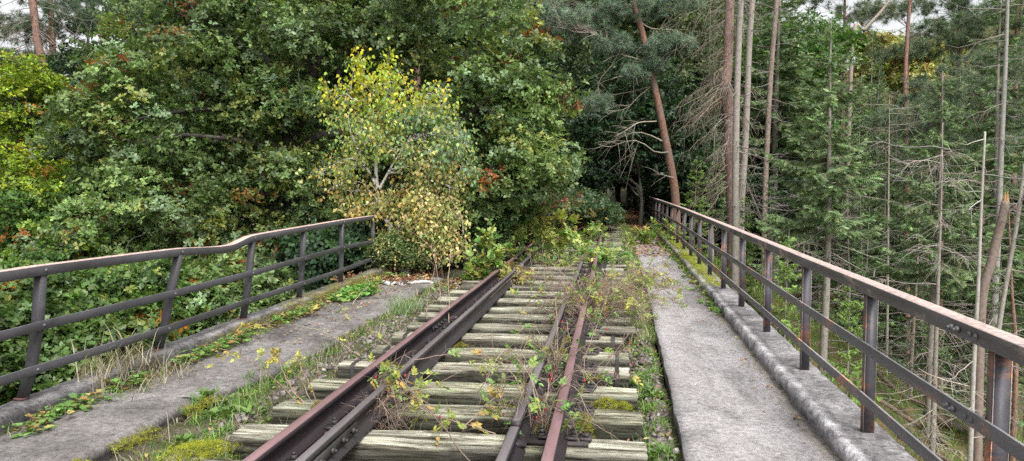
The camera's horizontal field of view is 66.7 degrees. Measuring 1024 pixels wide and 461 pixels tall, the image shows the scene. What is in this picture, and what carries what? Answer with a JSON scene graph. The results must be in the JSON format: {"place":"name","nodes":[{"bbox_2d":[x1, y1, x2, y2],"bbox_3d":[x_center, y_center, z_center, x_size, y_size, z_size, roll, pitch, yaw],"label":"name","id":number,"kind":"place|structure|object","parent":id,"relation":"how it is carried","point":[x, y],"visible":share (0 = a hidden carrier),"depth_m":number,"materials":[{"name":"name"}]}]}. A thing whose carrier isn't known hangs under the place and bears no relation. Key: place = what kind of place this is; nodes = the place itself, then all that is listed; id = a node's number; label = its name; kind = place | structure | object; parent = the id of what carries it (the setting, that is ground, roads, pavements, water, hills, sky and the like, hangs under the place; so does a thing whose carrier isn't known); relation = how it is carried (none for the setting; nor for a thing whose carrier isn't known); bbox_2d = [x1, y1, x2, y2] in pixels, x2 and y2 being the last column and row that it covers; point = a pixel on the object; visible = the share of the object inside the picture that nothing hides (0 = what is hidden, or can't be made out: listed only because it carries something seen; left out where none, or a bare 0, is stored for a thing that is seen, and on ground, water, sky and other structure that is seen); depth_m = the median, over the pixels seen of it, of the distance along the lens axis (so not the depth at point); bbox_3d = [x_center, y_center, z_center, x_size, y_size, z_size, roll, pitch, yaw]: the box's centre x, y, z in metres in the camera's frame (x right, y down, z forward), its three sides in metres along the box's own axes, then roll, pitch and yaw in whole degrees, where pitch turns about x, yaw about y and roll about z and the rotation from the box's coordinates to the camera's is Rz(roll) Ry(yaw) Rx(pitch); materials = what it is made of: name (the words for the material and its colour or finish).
{"place":"outdoors","nodes":[
{"label":"outdoors","id":0,"kind":"place"},
{"bbox_2d":[0,276,442,460],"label":"path","id":1,"kind":"structure","parent":0,"point":[90,433],"depth_m":5.90,"materials":[{"name":"concrete"}]},
{"bbox_2d":[0,206,682,460],"bbox_3d":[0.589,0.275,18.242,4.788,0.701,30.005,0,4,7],"label":"grass","id":2,"kind":"structure","parent":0,"point":[406,306],"depth_m":6.17,"materials":[{"name":"plant"}]},
{"bbox_2d":[204,451,297,460],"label":"railway sleeper","id":3,"kind":"object","parent":2,"relation":"on","point":[293,456],"visible":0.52,"depth_m":4.33,"materials":[{"name":"grey wood"}]},
{"bbox_2d":[495,426,524,460],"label":"rail","id":4,"kind":"object","parent":3,"relation":"on","point":[510,450],"visible":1,"depth_m":4.33,"materials":[{"name":"metal"}]},
{"bbox_2d":[206,343,323,404],"bbox_3d":[-1.777,1.008,5.463,0.826,0.622,0.397,-4,5,-44],"label":"plant","id":5,"kind":"object","parent":2,"relation":"on","point":[276,354],"visible":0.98,"depth_m":5.55,"materials":[{"name":"green plant"}]},
{"bbox_2d":[2,217,723,460],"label":"weeds","id":6,"kind":"object","parent":2,"relation":"on","point":[68,404],"visible":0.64,"depth_m":6.01,"materials":[{"name":"green plant"}]},
{"bbox_2d":[13,211,801,460],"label":"leaf litter","id":7,"kind":"object","parent":2,"relation":"on","point":[429,273],"visible":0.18,"depth_m":12.40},
{"bbox_2d":[165,274,679,460],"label":"ballast stones","id":8,"kind":"object","parent":2,"relation":"on","point":[639,361],"visible":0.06,"depth_m":6.51,"materials":[{"name":"gravel"}]},
{"bbox_2d":[340,371,450,429],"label":"dead weed","id":9,"kind":"object","parent":8,"relation":"on","point":[390,417],"visible":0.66,"depth_m":5.18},
{"bbox_2d":[369,180,482,279],"bbox_3d":[-1.583,0.001,13.208,2.194,1.699,1.431,2,4,32],"label":"hazel bush","id":10,"kind":"object","parent":2,"relation":"on","point":[442,210],"visible":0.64,"depth_m":12.81,"materials":[{"name":"green plant"}]},
{"bbox_2d":[228,417,647,460],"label":"railway sleeper","id":11,"kind":"object","parent":2,"relation":"on","point":[395,445],"visible":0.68,"depth_m":4.73,"materials":[{"name":"brown wood"}]},
{"bbox_2d":[295,238,550,460],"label":"rail","id":12,"kind":"object","parent":11,"relation":"on","point":[343,437],"visible":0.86,"depth_m":5.54,"materials":[{"name":"metal"}]},
{"bbox_2d":[354,343,532,460],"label":"rose bush","id":13,"kind":"object","parent":2,"relation":"on","point":[396,375],"visible":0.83,"depth_m":5.25,"materials":[{"name":"green plant"}]},
{"bbox_2d":[272,392,643,441],"bbox_3d":[-0.393,1.285,5.454,2.592,0.266,0.285,0,4,7],"label":"railway sleeper","id":14,"kind":"object","parent":2,"relation":"on","point":[619,426],"visible":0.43,"depth_m":5.33,"materials":[{"name":"brown wood"}]},
{"bbox_2d":[306,371,637,411],"bbox_3d":[-0.322,1.246,6.062,2.574,0.266,0.261,0,4,7],"label":"railway sleeper","id":15,"kind":"object","parent":2,"relation":"on","point":[323,388],"visible":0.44,"depth_m":5.95,"materials":[{"name":"brown wood"}]},
{"bbox_2d":[242,242,539,460],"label":"rail","id":16,"kind":"object","parent":15,"relation":"on","point":[303,433],"visible":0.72,"depth_m":5.46,"materials":[{"name":"metal"}]},
{"bbox_2d":[337,352,629,387],"bbox_3d":[-0.258,1.207,6.730,2.526,0.270,0.274,0,4,7],"label":"railway sleeper","id":17,"kind":"object","parent":2,"relation":"on","point":[349,368],"visible":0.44,"depth_m":6.63,"materials":[{"name":"grey wood"}]},
{"bbox_2d":[454,223,519,283],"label":"rose bush","id":18,"kind":"object","parent":2,"relation":"on","point":[493,259],"visible":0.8,"depth_m":12.51,"materials":[{"name":"green plant"}]},
{"bbox_2d":[371,339,628,367],"bbox_3d":[-0.124,1.169,7.310,2.420,0.270,0.281,0,4,8],"label":"railway sleeper","id":19,"kind":"object","parent":2,"relation":"on","point":[378,351],"visible":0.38,"depth_m":7.20,"materials":[{"name":"grey wood"}]},
{"bbox_2d":[392,325,623,352],"bbox_3d":[-0.051,1.116,7.977,2.369,0.270,0.276,0,4,7],"label":"railway sleeper","id":20,"kind":"object","parent":2,"relation":"on","point":[479,340],"visible":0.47,"depth_m":7.87,"materials":[{"name":"grey wood"}]},
{"bbox_2d":[407,315,635,345],"bbox_3d":[0.097,1.081,8.544,2.496,0.266,0.286,0,4,7],"label":"railway sleeper","id":21,"kind":"object","parent":2,"relation":"on","point":[617,331],"visible":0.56,"depth_m":8.43,"materials":[{"name":"grey wood"}]},
{"bbox_2d":[510,260,585,447],"bbox_3d":[0.644,0.902,9.302,0.133,0.150,9.540,0,4,7],"label":"rail","id":22,"kind":"object","parent":21,"relation":"on","point":[525,429],"visible":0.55,"depth_m":5.80,"materials":[{"name":"metal"}]},
{"bbox_2d":[417,306,630,325],"bbox_3d":[0.136,1.044,9.230,2.514,0.266,0.275,1,4,8],"label":"railway sleeper","id":23,"kind":"object","parent":2,"relation":"on","point":[524,319],"visible":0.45,"depth_m":9.13,"materials":[{"name":"grey wood"}]},
{"bbox_2d":[425,299,629,316],"bbox_3d":[0.194,1.010,9.811,2.588,0.266,0.281,0,4,7],"label":"railway sleeper","id":24,"kind":"object","parent":2,"relation":"on","point":[436,308],"visible":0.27,"depth_m":9.73,"materials":[{"name":"grey wood"}]},
{"bbox_2d":[499,207,586,259],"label":"rose bush","id":25,"kind":"object","parent":2,"relation":"on","point":[545,221],"visible":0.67,"depth_m":15.63,"materials":[{"name":"green plant"}]},
{"bbox_2d":[469,313,626,441],"bbox_3d":[0.243,1.073,5.059,1.054,0.970,1.162,-1,4,-10],"label":"rose bush","id":26,"kind":"object","parent":2,"relation":"on","point":[536,407],"visible":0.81,"depth_m":4.89,"materials":[{"name":"green plant"}]},
{"bbox_2d":[495,247,629,267],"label":"rose bush","id":27,"kind":"object","parent":2,"relation":"on","point":[563,263],"visible":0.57,"depth_m":14.65,"materials":[{"name":"green plant"}]},
{"bbox_2d":[505,257,621,262],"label":"railway sleeper","id":28,"kind":"object","parent":2,"relation":"on","point":[557,258],"visible":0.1,"depth_m":16.02,"materials":[{"name":"grey wood"}]},
{"bbox_2d":[540,225,606,460],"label":"rail","id":29,"kind":"object","parent":28,"relation":"on","point":[555,446],"visible":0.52,"depth_m":5.25,"materials":[{"name":"metal"}]},
{"bbox_2d":[509,290,619,382],"bbox_3d":[0.388,0.945,6.245,0.913,0.855,0.910,3,5,36],"label":"rose bush","id":30,"kind":"object","parent":2,"relation":"on","point":[547,366],"visible":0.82,"depth_m":6.20,"materials":[{"name":"green plant"}]},
{"bbox_2d":[524,181,627,229],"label":"bramble bush","id":31,"kind":"object","parent":2,"relation":"on","point":[589,206],"visible":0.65,"depth_m":20.82,"materials":[{"name":"green plant"}]},
{"bbox_2d":[490,248,687,325],"bbox_3d":[0.951,0.773,9.234,2.330,1.240,1.793,0,4,7],"label":"rose bush","id":32,"kind":"object","parent":2,"relation":"on","point":[595,303],"visible":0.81,"depth_m":9.00,"materials":[{"name":"green plant"}]},
{"bbox_2d":[541,232,640,266],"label":"rose bush","id":33,"kind":"object","parent":2,"relation":"on","point":[604,256],"visible":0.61,"depth_m":15.33,"materials":[{"name":"green plant"}]},
{"bbox_2d":[576,259,709,312],"bbox_3d":[1.710,0.808,9.925,2.096,1.000,1.236,0,4,7],"label":"rose bush","id":34,"kind":"object","parent":2,"relation":"on","point":[645,278],"visible":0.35,"depth_m":9.83,"materials":[{"name":"green plant"}]},
{"bbox_2d":[318,228,506,285],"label":"earth bank","id":35,"kind":"structure","parent":0,"point":[358,270],"depth_m":15.16,"materials":[{"name":"soil"}]},
{"bbox_2d":[0,0,593,275],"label":"oak tree","id":36,"kind":"object","parent":35,"relation":"on","point":[533,161],"visible":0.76,"depth_m":13.95,"materials":[{"name":"green plant"}]},
{"bbox_2d":[222,0,440,204],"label":"beech tree","id":37,"kind":"object","parent":35,"relation":"on","point":[341,73],"visible":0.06,"depth_m":19.25,"materials":[{"name":"green plant"}]},
{"bbox_2d":[295,33,484,275],"bbox_3d":[-2.001,-1.227,13.112,3.169,4.160,1.950,0,4,7],"label":"birch tree","id":38,"kind":"object","parent":35,"relation":"on","point":[434,168],"visible":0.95,"depth_m":12.97,"materials":[{"name":"green plant"}]},
{"bbox_2d":[357,225,443,273],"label":"privet bush","id":39,"kind":"object","parent":35,"relation":"on","point":[398,249],"visible":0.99,"depth_m":12.79,"materials":[{"name":"green plant"}]},
{"bbox_2d":[399,178,542,266],"bbox_3d":[-0.737,-0.217,14.992,2.274,1.921,2.670,3,5,36],"label":"hawthorn bush","id":40,"kind":"object","parent":35,"relation":"on","point":[505,225],"visible":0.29,"depth_m":14.41,"materials":[{"name":"green plant"}]},
{"bbox_2d":[455,0,603,154],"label":"beech tree","id":41,"kind":"object","parent":35,"relation":"on","point":[583,53],"visible":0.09,"depth_m":29.79,"materials":[{"name":"green plant"}]},
{"bbox_2d":[0,0,1011,200],"label":"sky","id":42,"kind":"structure","parent":0,"point":[894,25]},
{"bbox_2d":[4,0,1023,460],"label":"ground","id":43,"kind":"structure","parent":0,"point":[886,388],"depth_m":18.05,"materials":[{"name":"plant"}]},
{"bbox_2d":[0,42,105,217],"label":"beech tree","id":44,"kind":"object","parent":43,"relation":"on","point":[23,81],"visible":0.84,"depth_m":14.27,"materials":[{"name":"green plant"}]},
{"bbox_2d":[0,0,110,201],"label":"pine tree","id":45,"kind":"object","parent":43,"relation":"on","point":[36,33],"visible":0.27,"depth_m":19.35,"materials":[{"name":"green plant"}]},
{"bbox_2d":[0,0,119,76],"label":"pine tree","id":46,"kind":"object","parent":43,"relation":"on","point":[74,5],"visible":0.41,"depth_m":24.48,"materials":[{"name":"green plant"}]},
{"bbox_2d":[0,174,144,283],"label":"beech tree","id":47,"kind":"object","parent":43,"relation":"on","point":[14,210],"visible":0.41,"depth_m":12.88,"materials":[{"name":"green plant"}]},
{"bbox_2d":[0,246,224,405],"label":"oak tree","id":48,"kind":"object","parent":43,"relation":"on","point":[68,293],"visible":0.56,"depth_m":9.62,"materials":[{"name":"green plant"}]},
{"bbox_2d":[6,42,219,245],"bbox_3d":[-9.617,-1.326,18.852,5.188,6.393,5.316,-1,4,-12],"label":"beech tree","id":49,"kind":"object","parent":43,"relation":"on","point":[60,67],"visible":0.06,"depth_m":17.85,"materials":[{"name":"green plant"}]},
{"bbox_2d":[149,247,305,338],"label":"oak tree","id":50,"kind":"object","parent":43,"relation":"on","point":[220,266],"visible":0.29,"depth_m":11.14,"materials":[{"name":"green plant"}]},
{"bbox_2d":[239,214,393,296],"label":"oak tree","id":51,"kind":"object","parent":43,"relation":"on","point":[320,240],"visible":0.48,"depth_m":13.02,"materials":[{"name":"green plant"}]},
{"bbox_2d":[402,20,583,184],"bbox_3d":[-0.857,-3.052,25.677,6.103,7.521,6.255,3,5,40],"label":"beech tree","id":52,"kind":"object","parent":43,"relation":"on","point":[545,64],"depth_m":24.83,"materials":[{"name":"green plant"}]},
{"bbox_2d":[497,0,707,241],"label":"pine tree","id":53,"kind":"object","parent":43,"relation":"on","point":[659,49],"visible":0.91,"depth_m":21.37,"materials":[{"name":"green plant"}]},
{"bbox_2d":[566,0,682,173],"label":"beech tree","id":54,"kind":"object","parent":43,"relation":"on","point":[633,30],"visible":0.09,"depth_m":37.40,"materials":[{"name":"green plant"}]},
{"bbox_2d":[258,227,1023,460],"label":"undergrowth","id":55,"kind":"object","parent":43,"relation":"on","point":[717,259],"visible":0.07,"depth_m":18.23,"materials":[{"name":"green plant"}]},
{"bbox_2d":[562,46,721,225],"bbox_3d":[4.166,-3.126,26.878,5.804,7.007,5.000,0,4,7],"label":"beech tree","id":56,"kind":"object","parent":43,"relation":"on","point":[671,97],"visible":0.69,"depth_m":26.13,"materials":[{"name":"green plant"}]},
{"bbox_2d":[611,0,736,94],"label":"beech tree","id":57,"kind":"object","parent":43,"relation":"on","point":[701,11],"visible":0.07,"depth_m":38.09,"materials":[{"name":"green plant"}]},
{"bbox_2d":[629,91,758,250],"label":"beech tree","id":58,"kind":"object","parent":43,"relation":"on","point":[651,186],"visible":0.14,"depth_m":29.06,"materials":[{"name":"green plant"}]},
{"bbox_2d":[626,10,770,242],"bbox_3d":[8.566,-4.367,35.581,6.872,11.501,6.818,-1,4,-17],"label":"beech tree","id":59,"kind":"object","parent":43,"relation":"on","point":[689,65],"visible":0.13,"depth_m":34.95,"materials":[{"name":"green plant"}]},
{"bbox_2d":[680,159,716,254],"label":"spruce tree","id":60,"kind":"object","parent":43,"relation":"on","point":[696,172],"visible":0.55,"depth_m":22.44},
{"bbox_2d":[689,98,726,260],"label":"spruce tree","id":61,"kind":"object","parent":43,"relation":"on","point":[722,199],"visible":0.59,"depth_m":23.28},
{"bbox_2d":[663,0,774,276],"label":"dead spruce tree","id":62,"kind":"object","parent":43,"relation":"on","point":[725,75],"visible":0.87,"depth_m":18.79,"materials":[{"name":"brown wood"}]},
{"bbox_2d":[653,143,822,253],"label":"beech tree","id":63,"kind":"object","parent":43,"relation":"on","point":[684,187],"visible":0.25,"depth_m":25.20,"materials":[{"name":"green plant"}]},
{"bbox_2d":[685,0,792,294],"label":"dead spruce tree","id":64,"kind":"object","parent":43,"relation":"on","point":[735,145],"visible":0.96,"depth_m":16.88,"materials":[{"name":"wood"}]},
{"bbox_2d":[713,0,770,236],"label":"dead spruce tree","id":65,"kind":"object","parent":43,"relation":"on","point":[745,134],"visible":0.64,"depth_m":20.15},
{"bbox_2d":[741,0,803,285],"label":"bare pine tree","id":66,"kind":"object","parent":43,"relation":"on","point":[768,122],"visible":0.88,"depth_m":23.93,"materials":[{"name":"brown plant"}]},
{"bbox_2d":[692,0,861,298],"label":"spruce tree","id":67,"kind":"object","parent":43,"relation":"on","point":[776,130],"visible":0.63,"depth_m":25.59,"materials":[{"name":"plant"}]},
{"bbox_2d":[762,237,824,375],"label":"spruce tree","id":68,"kind":"object","parent":43,"relation":"on","point":[786,321],"visible":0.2,"depth_m":13.05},
{"bbox_2d":[715,7,874,308],"bbox_3d":[10.315,-2.376,29.303,6.485,12.010,4.790,-3,4,-34],"label":"beech tree","id":69,"kind":"object","parent":43,"relation":"on","point":[815,45],"visible":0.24,"depth_m":28.26,"materials":[{"name":"green plant"}]},
{"bbox_2d":[774,163,841,312],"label":"spruce tree","id":70,"kind":"object","parent":43,"relation":"on","point":[819,281],"visible":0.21,"depth_m":24.04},
{"bbox_2d":[754,18,919,386],"bbox_3d":[6.322,-0.168,15.775,3.311,8.167,3.262,-1,4,-21],"label":"spruce tree","id":71,"kind":"object","parent":43,"relation":"on","point":[827,217],"visible":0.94,"depth_m":15.61,"materials":[{"name":"plant"}]},
{"bbox_2d":[812,67,864,323],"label":"spruce tree","id":72,"kind":"object","parent":43,"relation":"on","point":[843,200],"visible":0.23,"depth_m":29.66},
{"bbox_2d":[820,266,882,419],"bbox_3d":[5.436,2.743,12.602,1.132,4.360,1.364,-3,5,-43],"label":"shrub","id":73,"kind":"object","parent":43,"relation":"on","point":[840,367],"visible":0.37,"depth_m":12.49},
{"bbox_2d":[829,158,873,332],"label":"spruce tree","id":74,"kind":"object","parent":43,"relation":"on","point":[845,267],"visible":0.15,"depth_m":28.17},
{"bbox_2d":[796,0,912,325],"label":"pine tree","id":75,"kind":"object","parent":43,"relation":"on","point":[861,12],"visible":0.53,"depth_m":33.63,"materials":[{"name":"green plant"}]},
{"bbox_2d":[831,79,883,332],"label":"spruce tree","id":76,"kind":"object","parent":43,"relation":"on","point":[863,159],"visible":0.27,"depth_m":37.16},
{"bbox_2d":[829,193,905,354],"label":"spruce tree","id":77,"kind":"object","parent":43,"relation":"on","point":[871,270],"visible":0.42,"depth_m":20.04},
{"bbox_2d":[844,37,902,275],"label":"spruce tree","id":78,"kind":"object","parent":43,"relation":"on","point":[871,87],"visible":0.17,"depth_m":44.09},
{"bbox_2d":[846,27,903,174],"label":"autumn tree","id":79,"kind":"object","parent":43,"relation":"on","point":[858,73],"visible":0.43,"depth_m":53.66,"materials":[{"name":"green plant"}]},
{"bbox_2d":[849,70,901,334],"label":"spruce tree","id":80,"kind":"object","parent":43,"relation":"on","point":[875,153],"visible":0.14,"depth_m":37.40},
{"bbox_2d":[847,125,919,351],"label":"spruce tree","id":81,"kind":"object","parent":43,"relation":"on","point":[876,237],"visible":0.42,"depth_m":22.71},
{"bbox_2d":[844,91,929,380],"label":"dead spruce tree","id":82,"kind":"object","parent":43,"relation":"on","point":[887,329],"visible":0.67,"depth_m":18.97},
{"bbox_2d":[870,0,930,369],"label":"bare pine tree","id":83,"kind":"object","parent":43,"relation":"on","point":[905,73],"visible":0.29,"depth_m":24.31,"materials":[{"name":"brown plant"}]},
{"bbox_2d":[858,177,947,369],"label":"spruce tree","id":84,"kind":"object","parent":43,"relation":"on","point":[898,318],"visible":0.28,"depth_m":22.69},
{"bbox_2d":[853,0,966,362],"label":"pine tree","id":85,"kind":"object","parent":43,"relation":"on","point":[932,29],"visible":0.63,"depth_m":37.09,"materials":[{"name":"green plant"}]},
{"bbox_2d":[877,172,954,402],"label":"dead spruce tree","id":86,"kind":"object","parent":43,"relation":"on","point":[913,328],"visible":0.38,"depth_m":18.08,"materials":[{"name":"grey wood"}]},
{"bbox_2d":[883,37,951,176],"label":"autumn tree","id":87,"kind":"object","parent":43,"relation":"on","point":[918,65],"visible":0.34,"depth_m":51.73,"materials":[{"name":"green plant"}]},
{"bbox_2d":[890,245,953,394],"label":"spruce tree","id":88,"kind":"object","parent":43,"relation":"on","point":[924,360],"visible":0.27,"depth_m":19.02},
{"bbox_2d":[852,71,1022,437],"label":"spruce tree","id":89,"kind":"object","parent":43,"relation":"on","point":[898,273],"visible":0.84,"depth_m":15.90,"materials":[{"name":"plant"}]},
{"bbox_2d":[859,123,1022,460],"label":"dead tree","id":90,"kind":"object","parent":43,"relation":"on","point":[932,438],"visible":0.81,"depth_m":12.71,"materials":[{"name":"plant"}]},
{"bbox_2d":[863,65,1023,389],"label":"pine tree","id":91,"kind":"object","parent":43,"relation":"on","point":[924,125],"visible":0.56,"depth_m":22.10,"materials":[{"name":"green plant"}]},
{"bbox_2d":[896,182,1021,402],"bbox_3d":[11.962,2.156,20.819,2.935,7.220,2.755,-2,4,-32],"label":"spruce tree","id":92,"kind":"object","parent":43,"relation":"on","point":[955,355],"visible":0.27,"depth_m":20.74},
{"bbox_2d":[896,0,1023,394],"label":"pine tree","id":93,"kind":"object","parent":43,"relation":"on","point":[959,39],"visible":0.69,"depth_m":29.43,"materials":[{"name":"green plant"}]},
{"bbox_2d":[900,0,1023,418],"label":"spruce tree","id":94,"kind":"object","parent":43,"relation":"on","point":[1013,168],"visible":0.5,"depth_m":19.39,"materials":[{"name":"plant"}]},
{"bbox_2d":[908,46,1023,277],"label":"pine tree","id":95,"kind":"object","parent":43,"relation":"on","point":[973,61],"visible":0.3,"depth_m":23.88,"materials":[{"name":"green plant"}]},
{"bbox_2d":[920,132,1023,460],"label":"dead tree","id":96,"kind":"object","parent":43,"relation":"on","point":[972,382],"visible":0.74,"depth_m":11.76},
{"bbox_2d":[933,0,1023,418],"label":"dead spruce tree","id":97,"kind":"object","parent":43,"relation":"on","point":[1000,165],"visible":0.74,"depth_m":17.55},
{"bbox_2d":[944,0,1023,428],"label":"pine tree","id":98,"kind":"object","parent":43,"relation":"on","point":[968,23],"visible":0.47,"depth_m":27.71,"materials":[{"name":"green plant"}]},
{"bbox_2d":[948,211,1023,460],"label":"bare pine tree","id":99,"kind":"object","parent":43,"relation":"on","point":[1014,409],"visible":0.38,"depth_m":15.98,"materials":[{"name":"brown plant"}]},
{"bbox_2d":[949,163,1023,374],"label":"dead tree","id":100,"kind":"object","parent":43,"relation":"on","point":[1001,308],"visible":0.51,"depth_m":14.00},
{"bbox_2d":[968,192,1023,460],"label":"dead tree","id":101,"kind":"object","parent":43,"relation":"on","point":[990,264],"visible":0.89,"depth_m":14.05,"materials":[{"name":"brown wood"}]},
{"bbox_2d":[623,207,840,460],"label":"path","id":102,"kind":"structure","parent":0,"point":[719,404],"depth_m":5.76,"materials":[{"name":"concrete"}]},
{"bbox_3d":[0.361,2.427,12.236,5.610,3.170,42.000,0,4,7],"label":"bridge","id":103,"kind":"object","parent":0,"visible":0},
{"bbox_2d":[0,267,390,431],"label":"kerb","id":104,"kind":"structure","parent":103,"relation":"on","point":[15,411],"depth_m":6.41,"materials":[{"name":"concrete"}]},
{"bbox_2d":[0,214,385,400],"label":"railing","id":105,"kind":"object","parent":104,"relation":"on","point":[39,324],"visible":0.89,"depth_m":6.40,"materials":[{"name":"metal"}]},
{"bbox_2d":[53,228,839,460],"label":"moss","id":106,"kind":"object","parent":104,"relation":"on","point":[213,442],"visible":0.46,"depth_m":5.37,"materials":[{"name":"plant"}]},
{"bbox_2d":[643,216,917,460],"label":"kerb","id":107,"kind":"structure","parent":103,"relation":"on","point":[829,409],"depth_m":5.55,"materials":[{"name":"concrete"}]},
{"bbox_2d":[645,196,1023,460],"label":"railing","id":108,"kind":"object","parent":107,"relation":"on","point":[1004,348],"visible":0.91,"depth_m":4.47,"materials":[{"name":"metal"}]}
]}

